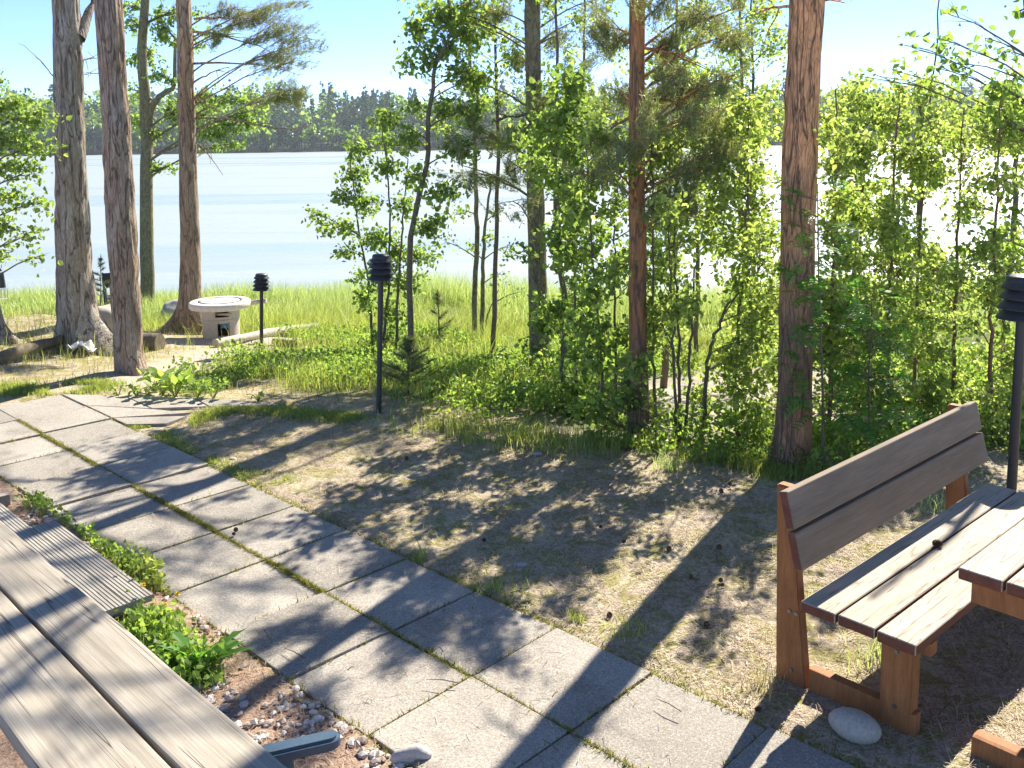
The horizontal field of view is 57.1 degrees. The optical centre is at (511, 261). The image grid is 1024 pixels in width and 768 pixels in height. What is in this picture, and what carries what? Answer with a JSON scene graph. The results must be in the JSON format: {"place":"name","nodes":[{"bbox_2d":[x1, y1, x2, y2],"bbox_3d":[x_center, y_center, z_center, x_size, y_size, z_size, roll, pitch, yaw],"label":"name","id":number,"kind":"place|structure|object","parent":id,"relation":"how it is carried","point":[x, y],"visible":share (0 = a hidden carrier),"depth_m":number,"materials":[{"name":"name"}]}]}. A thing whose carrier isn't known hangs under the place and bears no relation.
{"place":"outdoors","nodes":[
{"label":"outdoors","id":0,"kind":"place"},
{"bbox_2d":[0,479,412,767],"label":"gravel","id":1,"kind":"structure","parent":0,"point":[376,756],"depth_m":3.52,"materials":[{"name":"gravel"}]},
{"bbox_2d":[0,394,856,767],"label":"path","id":2,"kind":"structure","parent":0,"point":[650,730],"depth_m":4.18,"materials":[{"name":"concrete"}]},
{"bbox_2d":[390,744,431,765],"bbox_3d":[-0.352,1.715,3.276,0.150,0.069,0.054,-3,8,-17],"label":"white stone","id":3,"kind":"object","parent":2,"relation":"on","point":[408,755],"visible":1,"depth_m":3.26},
{"bbox_2d":[0,404,861,767],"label":"joint moss","id":4,"kind":"object","parent":2,"relation":"on","point":[266,560],"visible":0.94,"depth_m":4.42,"materials":[{"name":"plant"}]},
{"bbox_2d":[0,307,981,415],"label":"dry grass","id":5,"kind":"structure","parent":0,"point":[274,388],"depth_m":9.09,"materials":[{"name":"plant"}]},
{"bbox_2d":[0,291,985,410],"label":"meadow grass","id":6,"kind":"structure","parent":0,"point":[329,318],"depth_m":10.97,"materials":[{"name":"plant"}]},
{"bbox_2d":[0,138,1011,155],"bbox_3d":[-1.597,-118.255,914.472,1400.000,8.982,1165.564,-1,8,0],"label":"shore","id":7,"kind":"structure","parent":0,"point":[272,150],"depth_m":377.99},
{"bbox_2d":[0,72,1023,154],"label":"wood","id":8,"kind":"object","parent":7,"relation":"on","point":[334,125],"visible":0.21,"depth_m":375.10,"materials":[{"name":"green plant"}]},
{"bbox_2d":[0,304,1023,767],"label":"ground","id":9,"kind":"structure","parent":0,"point":[494,492],"depth_m":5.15,"materials":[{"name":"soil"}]},
{"bbox_2d":[0,267,7,298],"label":"bird feeder","id":10,"kind":"object","parent":9,"relation":"on","point":[2,282],"visible":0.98,"depth_m":13.62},
{"bbox_2d":[0,306,20,343],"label":"pine tree","id":11,"kind":"object","parent":9,"relation":"on","point":[4,333],"visible":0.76,"depth_m":10.37,"materials":[{"name":"grey plant"}]},
{"bbox_2d":[0,335,63,363],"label":"fallen log","id":12,"kind":"object","parent":9,"relation":"on","point":[6,355],"visible":0.98,"depth_m":9.76,"materials":[{"name":"wood"}]},
{"bbox_2d":[0,70,71,277],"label":"alder tree","id":13,"kind":"object","parent":9,"relation":"on","point":[19,105],"visible":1,"depth_m":9.02,"materials":[{"name":"green plant"}]},
{"bbox_2d":[18,0,112,356],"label":"pine tree","id":14,"kind":"object","parent":9,"relation":"on","point":[77,308],"visible":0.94,"depth_m":10.18,"materials":[{"name":"grey plant"}]},
{"bbox_2d":[0,373,136,400],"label":"grass edge","id":15,"kind":"object","parent":9,"relation":"on","point":[12,389],"depth_m":8.27,"materials":[{"name":"plant"}]},
{"bbox_2d":[0,492,153,617],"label":"deck walkway","id":16,"kind":"structure","parent":9,"relation":"on","point":[99,580],"depth_m":4.59,"materials":[{"name":"grey wood"}]},
{"bbox_2d":[66,340,96,351],"bbox_3d":[-4.643,0.909,10.147,0.288,0.128,0.203,-1,8,0],"label":"crumpled cloth","id":17,"kind":"object","parent":9,"relation":"on","point":[79,345],"visible":0.94,"depth_m":10.12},
{"bbox_2d":[14,487,156,586],"bbox_3d":[-2.339,1.475,5.104,1.738,0.158,0.214,6,10,44],"label":"chickweed","id":18,"kind":"object","parent":9,"relation":"on","point":[41,500],"visible":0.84,"depth_m":5.04,"materials":[{"name":"green plant"}]},
{"bbox_2d":[93,255,109,305],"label":"young pine","id":19,"kind":"object","parent":9,"relation":"on","point":[100,260],"visible":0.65,"depth_m":16.96,"materials":[{"name":"green plant"}]},
{"bbox_2d":[98,304,112,331],"bbox_3d":[-4.774,0.737,11.056,0.426,0.431,0.395,-8,10,-43],"label":"boulder","id":20,"kind":"object","parent":9,"relation":"on","point":[105,310],"visible":0.16,"depth_m":10.91,"materials":[{"name":"stone"}]},
{"bbox_2d":[101,273,109,304],"bbox_3d":[-7.383,0.637,17.579,0.436,0.854,0.514,-5,9,-28],"label":"black chair","id":21,"kind":"object","parent":9,"relation":"on","point":[106,278],"visible":0.34,"depth_m":17.62,"materials":[{"name":"metal"}]},
{"bbox_2d":[107,381,125,395],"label":"broadleaf plant","id":22,"kind":"object","parent":9,"relation":"on","point":[110,388],"visible":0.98,"depth_m":8.10,"materials":[{"name":"green plant"}]},
{"bbox_2d":[94,0,148,375],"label":"pine tree","id":23,"kind":"object","parent":9,"relation":"on","point":[122,249],"visible":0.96,"depth_m":8.81,"materials":[{"name":"brown plant"}]},
{"bbox_2d":[125,383,146,395],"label":"broadleaf plant","id":24,"kind":"object","parent":9,"relation":"on","point":[134,389],"visible":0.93,"depth_m":8.03,"materials":[{"name":"green plant"}]},
{"bbox_2d":[107,537,170,594],"bbox_3d":[-1.860,1.487,4.642,0.546,0.233,0.205,7,10,44],"label":"weed patch","id":25,"kind":"object","parent":9,"relation":"on","point":[157,576],"visible":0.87,"depth_m":4.54,"materials":[{"name":"green plant"}]},
{"bbox_2d":[0,520,286,767],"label":"plank table","id":26,"kind":"object","parent":9,"relation":"on","point":[86,681],"visible":1,"depth_m":2.42,"materials":[{"name":"grey wood"}]},
{"bbox_2d":[137,368,162,391],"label":"broadleaf plant","id":27,"kind":"object","parent":9,"relation":"on","point":[159,371],"visible":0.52,"depth_m":8.23,"materials":[{"name":"green plant"}]},
{"bbox_2d":[143,333,164,350],"bbox_3d":[-4.158,0.929,10.729,0.314,0.230,0.236,0,8,9],"label":"stump","id":28,"kind":"object","parent":9,"relation":"on","point":[153,339],"visible":0.47,"depth_m":10.63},
{"bbox_2d":[136,366,187,395],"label":"broadleaf plant","id":29,"kind":"object","parent":9,"relation":"on","point":[162,391],"visible":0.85,"depth_m":8.11,"materials":[{"name":"green plant"}]},
{"bbox_2d":[161,299,177,317],"bbox_3d":[-6.124,0.901,17.247,0.572,0.428,0.544,-1,8,0],"label":"boulder","id":30,"kind":"object","parent":9,"relation":"on","point":[171,305],"visible":0.3,"depth_m":17.07,"materials":[{"name":"stone"}]},
{"bbox_2d":[157,368,190,396],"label":"broadleaf plant","id":31,"kind":"object","parent":9,"relation":"on","point":[174,380],"visible":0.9,"depth_m":8.02,"materials":[{"name":"green plant"}]},
{"bbox_2d":[113,589,235,692],"bbox_3d":[-1.486,1.600,3.970,0.386,0.162,0.896,-8,11,-44],"label":"clover patch","id":32,"kind":"object","parent":9,"relation":"on","point":[153,629],"visible":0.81,"depth_m":3.93,"materials":[{"name":"green plant"}]},
{"bbox_2d":[0,477,379,767],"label":"brown needles","id":33,"kind":"object","parent":9,"relation":"on","point":[282,732],"visible":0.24,"depth_m":3.63,"materials":[{"name":"plant"}]},
{"bbox_2d":[140,582,253,684],"bbox_3d":[-1.454,1.576,3.942,0.754,0.166,0.424,4,9,31],"label":"dandelion plant","id":34,"kind":"object","parent":9,"relation":"on","point":[227,650],"visible":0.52,"depth_m":3.87,"materials":[{"name":"green plant"}]},
{"bbox_2d":[183,374,212,397],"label":"broadleaf plant","id":35,"kind":"object","parent":9,"relation":"on","point":[189,381],"visible":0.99,"depth_m":7.95,"materials":[{"name":"green plant"}]},
{"bbox_2d":[123,0,273,303],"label":"alder tree","id":36,"kind":"object","parent":9,"relation":"on","point":[144,123],"visible":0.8,"depth_m":18.99,"materials":[{"name":"green plant"}]},
{"bbox_2d":[200,379,228,398],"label":"broadleaf plant","id":37,"kind":"object","parent":9,"relation":"on","point":[215,391],"visible":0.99,"depth_m":7.91,"materials":[{"name":"green plant"}]},
{"bbox_2d":[129,423,304,487],"bbox_3d":[-2.174,1.322,6.553,2.177,0.061,0.350,5,10,38],"label":"grass edge","id":38,"kind":"object","parent":9,"relation":"on","point":[184,443],"depth_m":6.32,"materials":[{"name":"plant"}]},
{"bbox_2d":[188,296,250,339],"bbox_3d":[-3.742,0.733,12.088,0.766,0.480,0.766,-1,8,0],"label":"stone grill","id":39,"kind":"object","parent":9,"relation":"on","point":[208,308],"visible":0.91,"depth_m":11.91,"materials":[{"name":"stone"}]},
{"bbox_2d":[216,311,231,315],"bbox_3d":[-3.663,0.660,11.978,0.220,0.030,0.160,-1,8,0],"label":"grill tray","id":40,"kind":"object","parent":39,"relation":"in","point":[223,314],"visible":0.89,"depth_m":11.90,"materials":[{"name":"metal"}]},
{"bbox_2d":[221,323,228,327],"bbox_3d":[-3.631,0.813,12.009,0.140,0.060,0.100,-1,8,0],"label":"firelighter pack","id":41,"kind":"object","parent":39,"relation":"in","point":[226,325],"visible":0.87,"depth_m":11.96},
{"bbox_2d":[158,0,331,334],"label":"pine tree","id":42,"kind":"object","parent":9,"relation":"on","point":[190,272],"visible":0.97,"depth_m":12.39,"materials":[{"name":"brown plant"}]},
{"bbox_2d":[246,388,264,401],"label":"broadleaf plant","id":43,"kind":"object","parent":9,"relation":"on","point":[261,394],"visible":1,"depth_m":7.80,"materials":[{"name":"green plant"}]},
{"bbox_2d":[251,298,266,304],"bbox_3d":[-3.300,0.522,12.162,0.258,0.092,0.065,-1,8,0],"label":"log","id":44,"kind":"object","parent":9,"relation":"on","point":[254,302],"visible":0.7,"depth_m":12.14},
{"bbox_2d":[253,273,269,346],"bbox_3d":[-2.883,0.641,10.830,0.206,1.023,0.206,1,7,-12],"label":"garden lamp","id":45,"kind":"object","parent":9,"relation":"on","point":[261,282],"visible":0.98,"depth_m":10.74,"materials":[{"name":"black metal"}]},
{"bbox_2d":[212,323,318,346],"bbox_3d":[-3.154,0.972,12.343,0.154,0.401,2.375,2,8,19],"label":"log","id":46,"kind":"object","parent":9,"relation":"on","point":[249,336],"visible":0.53,"depth_m":11.88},
{"bbox_2d":[271,338,296,346],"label":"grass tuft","id":47,"kind":"object","parent":9,"relation":"on","point":[276,341],"visible":0.59,"depth_m":11.38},
{"bbox_2d":[187,402,382,429],"bbox_3d":[-1.795,1.194,7.426,1.565,0.077,0.762,-1,8,0],"label":"grass edge","id":48,"kind":"object","parent":9,"relation":"on","point":[277,410],"depth_m":7.39,"materials":[{"name":"plant"}]},
{"bbox_2d":[261,730,339,767],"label":"garden chair","id":49,"kind":"object","parent":9,"relation":"on","point":[287,753],"visible":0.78,"depth_m":2.43,"materials":[{"name":"blue plastic"}]},
{"bbox_2d":[320,511,334,520],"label":"grass tuft","id":50,"kind":"object","parent":9,"relation":"on","point":[327,517],"visible":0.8,"depth_m":5.38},
{"bbox_2d":[301,126,454,355],"bbox_3d":[-1.484,-0.186,10.519,1.685,2.660,0.687,-1,8,0],"label":"alder shrub","id":51,"kind":"object","parent":9,"relation":"on","point":[397,254],"visible":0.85,"depth_m":10.46,"materials":[{"name":"green plant"}]},
{"bbox_2d":[368,254,393,412],"bbox_3d":[-1.032,0.615,7.349,0.210,1.361,0.210,0,7,-12],"label":"garden lamp","id":52,"kind":"object","parent":9,"relation":"on","point":[381,271],"visible":0.98,"depth_m":7.29,"materials":[{"name":"black metal"}]},
{"bbox_2d":[373,334,439,393],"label":"young pine","id":53,"kind":"object","parent":9,"relation":"on","point":[414,361],"visible":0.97,"depth_m":8.01,"materials":[{"name":"green plant"}]},
{"bbox_2d":[410,538,426,563],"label":"grass tuft","id":54,"kind":"object","parent":9,"relation":"on","point":[420,554],"visible":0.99,"depth_m":4.84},
{"bbox_2d":[357,0,501,370],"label":"alder tree","id":55,"kind":"object","parent":9,"relation":"on","point":[450,16],"visible":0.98,"depth_m":8.99,"materials":[{"name":"green plant"}]},
{"bbox_2d":[419,289,454,347],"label":"young pine","id":56,"kind":"object","parent":9,"relation":"on","point":[437,295],"visible":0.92,"depth_m":10.84,"materials":[{"name":"green plant"}]},
{"bbox_2d":[397,0,552,360],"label":"birch tree","id":57,"kind":"object","parent":9,"relation":"on","point":[499,102],"visible":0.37,"depth_m":9.93,"materials":[{"name":"green plant"}]},
{"bbox_2d":[430,1,527,338],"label":"aspen tree","id":58,"kind":"object","parent":9,"relation":"on","point":[475,248],"visible":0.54,"depth_m":11.85,"materials":[{"name":"plant"}]},
{"bbox_2d":[471,568,530,604],"bbox_3d":[-0.043,1.543,4.514,0.334,0.087,0.324,-1,8,0],"label":"grass tuft","id":59,"kind":"object","parent":9,"relation":"on","point":[499,588],"visible":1,"depth_m":4.49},
{"bbox_2d":[421,0,618,378],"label":"pine tree","id":60,"kind":"object","parent":9,"relation":"on","point":[535,207],"visible":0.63,"depth_m":9.29,"materials":[{"name":"plant"}]},
{"bbox_2d":[516,562,527,566],"bbox_3d":[0.051,1.534,4.763,0.057,0.019,0.042,-1,8,0],"label":"white stone","id":61,"kind":"object","parent":9,"relation":"on","point":[521,563],"visible":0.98,"depth_m":4.75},
{"bbox_2d":[519,564,532,578],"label":"grass tuft","id":62,"kind":"object","parent":9,"relation":"on","point":[526,571],"visible":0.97,"depth_m":4.68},
{"bbox_2d":[532,452,542,455],"bbox_3d":[0.172,1.313,6.423,0.076,0.026,0.037,-1,8,0],"label":"white stone","id":63,"kind":"object","parent":9,"relation":"on","point":[536,453],"visible":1,"depth_m":6.41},
{"bbox_2d":[488,0,623,369],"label":"shore birch","id":64,"kind":"object","parent":9,"relation":"on","point":[565,280],"visible":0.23,"depth_m":9.09,"materials":[{"name":"green plant"}]},
{"bbox_2d":[353,398,759,475],"bbox_3d":[0.286,1.226,6.736,2.948,0.246,1.132,2,8,17],"label":"grass edge","id":65,"kind":"object","parent":9,"relation":"on","point":[550,435],"depth_m":6.67,"materials":[{"name":"plant"}]},
{"bbox_2d":[507,60,613,416],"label":"young alder","id":66,"kind":"object","parent":9,"relation":"on","point":[550,125],"visible":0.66,"depth_m":7.55,"materials":[{"name":"green plant"}]},
{"bbox_2d":[508,0,626,347],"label":"birch tree","id":67,"kind":"object","parent":9,"relation":"on","point":[580,21],"visible":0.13,"depth_m":10.54,"materials":[{"name":"green plant"}]},
{"bbox_2d":[562,607,586,622],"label":"grass tuft","id":68,"kind":"object","parent":9,"relation":"on","point":[574,616],"visible":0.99,"depth_m":4.20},
{"bbox_2d":[564,433,602,452],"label":"grass tuft","id":69,"kind":"object","parent":9,"relation":"on","point":[574,444],"visible":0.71,"depth_m":6.57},
{"bbox_2d":[144,320,1023,469],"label":"undergrowth","id":70,"kind":"object","parent":9,"relation":"on","point":[526,390],"visible":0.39,"depth_m":7.89,"materials":[{"name":"green plant"}]},
{"bbox_2d":[224,425,977,767],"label":"twig litter","id":71,"kind":"object","parent":9,"relation":"on","point":[472,607],"visible":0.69,"depth_m":3.88,"materials":[{"name":"brown plant"}]},
{"bbox_2d":[534,104,673,435],"bbox_3d":[0.737,0.168,7.068,1.122,2.760,1.782,-1,8,0],"label":"young alder","id":72,"kind":"object","parent":9,"relation":"on","point":[595,331],"visible":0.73,"depth_m":6.96,"materials":[{"name":"green plant"}]},
{"bbox_2d":[600,609,656,647],"bbox_3d":[0.492,1.588,4.082,0.251,0.089,0.251,3,8,24],"label":"grass tuft","id":73,"kind":"object","parent":9,"relation":"on","point":[638,629],"visible":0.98,"depth_m":4.09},
{"bbox_2d":[594,374,669,433],"bbox_3d":[0.846,1.032,6.816,0.576,0.523,0.572,-2,8,-12],"label":"shrub","id":74,"kind":"object","parent":9,"relation":"on","point":[617,423],"visible":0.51,"depth_m":6.78,"materials":[{"name":"green plant"}]},
{"bbox_2d":[601,1,719,387],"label":"shore birch","id":75,"kind":"object","parent":9,"relation":"on","point":[664,376],"visible":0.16,"depth_m":9.29,"materials":[{"name":"green plant"}]},
{"bbox_2d":[554,0,775,439],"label":"pine tree","id":76,"kind":"object","parent":9,"relation":"on","point":[633,96],"visible":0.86,"depth_m":6.44,"materials":[{"name":"green plant"}]},
{"bbox_2d":[651,444,689,473],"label":"grass tuft","id":77,"kind":"object","parent":9,"relation":"on","point":[665,465],"visible":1,"depth_m":6.12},
{"bbox_2d":[604,89,772,440],"bbox_3d":[1.110,0.058,6.685,1.124,2.644,1.783,5,10,38],"label":"young birch","id":78,"kind":"object","parent":9,"relation":"on","point":[677,308],"visible":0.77,"depth_m":6.72,"materials":[{"name":"green plant"}]},
{"bbox_2d":[703,621,709,626],"bbox_3d":[0.855,1.593,4.134,0.027,0.027,0.029,-28,7,0],"label":"pine cone","id":79,"kind":"object","parent":9,"relation":"on","point":[706,624],"visible":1,"depth_m":4.13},
{"bbox_2d":[650,0,764,364],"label":"birch tree","id":80,"kind":"object","parent":9,"relation":"on","point":[695,328],"visible":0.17,"depth_m":11.07,"materials":[{"name":"green plant"}]},
{"bbox_2d":[671,89,780,443],"bbox_3d":[1.684,0.194,7.053,0.965,2.874,2.107,2,8,19],"label":"young birch","id":81,"kind":"object","parent":9,"relation":"on","point":[733,360],"visible":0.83,"depth_m":6.75,"materials":[{"name":"green plant"}]},
{"bbox_2d":[680,0,784,392],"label":"shore birch","id":82,"kind":"object","parent":9,"relation":"on","point":[764,86],"visible":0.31,"depth_m":8.92,"materials":[{"name":"green plant"}]},
{"bbox_2d":[701,0,787,362],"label":"birch tree","id":83,"kind":"object","parent":9,"relation":"on","point":[775,36],"visible":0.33,"depth_m":10.65,"materials":[{"name":"green plant"}]},
{"bbox_2d":[667,443,825,482],"bbox_3d":[1.579,1.315,6.211,1.230,0.143,0.555,6,10,43],"label":"grass edge","id":84,"kind":"object","parent":9,"relation":"on","point":[772,470],"depth_m":6.04,"materials":[{"name":"plant"}]},
{"bbox_2d":[729,664,785,699],"bbox_3d":[0.960,1.633,3.688,0.189,0.097,0.218,5,9,36],"label":"grass tuft","id":85,"kind":"object","parent":9,"relation":"on","point":[760,681],"visible":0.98,"depth_m":3.69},
{"bbox_2d":[753,0,844,468],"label":"pine tree","id":86,"kind":"object","parent":9,"relation":"on","point":[799,165],"visible":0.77,"depth_m":5.92,"materials":[{"name":"orange plant"}]},
{"bbox_2d":[768,171,866,470],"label":"rowan sapling","id":87,"kind":"object","parent":9,"relation":"on","point":[820,319],"visible":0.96,"depth_m":5.84,"materials":[{"name":"green plant"}]},
{"bbox_2d":[777,78,890,443],"bbox_3d":[2.213,0.159,6.465,0.722,2.817,1.591,2,8,21],"label":"birch tree","id":88,"kind":"object","parent":9,"relation":"on","point":[854,258],"visible":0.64,"depth_m":6.38,"materials":[{"name":"green plant"}]},
{"bbox_2d":[754,68,914,371],"bbox_3d":[3.124,-0.232,8.911,1.548,3.133,1.367,-1,8,0],"label":"shore birch","id":89,"kind":"object","parent":9,"relation":"on","point":[874,188],"visible":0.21,"depth_m":8.65,"materials":[{"name":"green plant"}]},
{"bbox_2d":[828,707,881,744],"bbox_3d":[1.226,1.660,3.367,0.185,0.107,0.127,5,9,38],"label":"beach stone","id":90,"kind":"object","parent":9,"relation":"on","point":[852,725],"visible":1,"depth_m":3.33,"materials":[{"name":"stone"}]},
{"bbox_2d":[815,77,928,424],"bbox_3d":[2.770,0.151,7.605,0.996,3.230,1.384,1,8,17],"label":"birch tree","id":91,"kind":"object","parent":9,"relation":"on","point":[860,103],"visible":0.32,"depth_m":7.19,"materials":[{"name":"green plant"}]},
{"bbox_2d":[813,276,933,448],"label":"rowan sapling","id":92,"kind":"object","parent":9,"relation":"on","point":[856,313],"visible":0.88,"depth_m":6.07,"materials":[{"name":"green plant"}]},
{"bbox_2d":[833,631,920,675],"bbox_3d":[1.495,1.579,3.862,0.342,0.139,0.326,2,8,21],"label":"grass tuft","id":93,"kind":"object","parent":9,"relation":"on","point":[878,648],"visible":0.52,"depth_m":3.85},
{"bbox_2d":[815,70,963,427],"bbox_3d":[2.794,-0.024,7.158,1.176,2.808,1.116,-1,8,0],"label":"birch tree","id":94,"kind":"object","parent":9,"relation":"on","point":[887,232],"visible":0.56,"depth_m":7.01,"materials":[{"name":"green plant"}]},
{"bbox_2d":[776,401,1023,737],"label":"garden bench","id":95,"kind":"object","parent":9,"relation":"on","point":[905,600],"visible":0.89,"depth_m":3.72,"materials":[{"name":"brown wood"}]},
{"bbox_2d":[932,539,942,547],"bbox_3d":[1.809,1.199,4.003,0.042,0.039,0.039,-1,-11,32],"label":"pine cone","id":96,"kind":"object","parent":95,"relation":"on","point":[937,543],"visible":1,"depth_m":4.00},
{"bbox_2d":[867,0,990,394],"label":"birch tree","id":97,"kind":"object","parent":9,"relation":"on","point":[937,180],"visible":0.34,"depth_m":7.96,"materials":[{"name":"green plant"}]},
{"bbox_2d":[919,487,944,516],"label":"grass tuft","id":98,"kind":"object","parent":9,"relation":"on","point":[930,497],"visible":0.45,"depth_m":5.37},
{"bbox_2d":[871,67,999,381],"bbox_3d":[4.057,-0.316,9.223,1.307,3.092,1.263,-1,8,0],"label":"shore birch","id":99,"kind":"object","parent":9,"relation":"on","point":[917,213],"visible":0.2,"depth_m":9.03,"materials":[{"name":"green plant"}]},
{"bbox_2d":[859,0,1023,273],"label":"birch tree","id":100,"kind":"object","parent":9,"relation":"on","point":[995,85],"visible":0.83,"depth_m":6.53,"materials":[{"name":"green plant"}]},
{"bbox_2d":[895,99,1023,414],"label":"birch tree","id":101,"kind":"object","parent":9,"relation":"on","point":[929,386],"visible":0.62,"depth_m":7.28,"materials":[{"name":"green plant"}]},
{"bbox_2d":[909,88,1023,455],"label":"birch tree","id":102,"kind":"object","parent":9,"relation":"on","point":[991,291],"visible":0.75,"depth_m":6.56,"materials":[{"name":"green plant"}]},
{"bbox_2d":[939,71,1023,410],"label":"birch tree","id":103,"kind":"object","parent":9,"relation":"on","point":[957,207],"visible":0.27,"depth_m":6.99,"materials":[{"name":"green plant"}]},
{"bbox_2d":[949,63,1023,382],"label":"shore birch","id":104,"kind":"object","parent":9,"relation":"on","point":[973,351],"visible":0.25,"depth_m":8.39,"materials":[{"name":"green plant"}]},
{"bbox_2d":[958,519,1023,767],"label":"picnic table","id":105,"kind":"object","parent":9,"relation":"on","point":[993,573],"visible":1,"depth_m":3.16,"materials":[{"name":"brown wood"}]},
{"bbox_2d":[995,273,1023,492],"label":"garden lamp","id":106,"kind":"object","parent":9,"relation":"on","point":[1011,303],"visible":0.98,"depth_m":5.31,"materials":[{"name":"black metal"}]},
{"bbox_2d":[0,143,1023,296],"bbox_3d":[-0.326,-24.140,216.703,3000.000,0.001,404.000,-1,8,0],"label":"lake water","id":107,"kind":"structure","parent":0,"point":[253,213],"depth_m":51.16,"materials":[{"name":"blue liquid"}]},
{"bbox_2d":[0,264,1015,344],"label":"reeds","id":108,"kind":"object","parent":107,"relation":"on","point":[454,288],"visible":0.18,"depth_m":18.52,"materials":[{"name":"plant"}]},
{"bbox_2d":[0,0,1023,134],"label":"sky","id":109,"kind":"structure","parent":0,"point":[862,34],"materials":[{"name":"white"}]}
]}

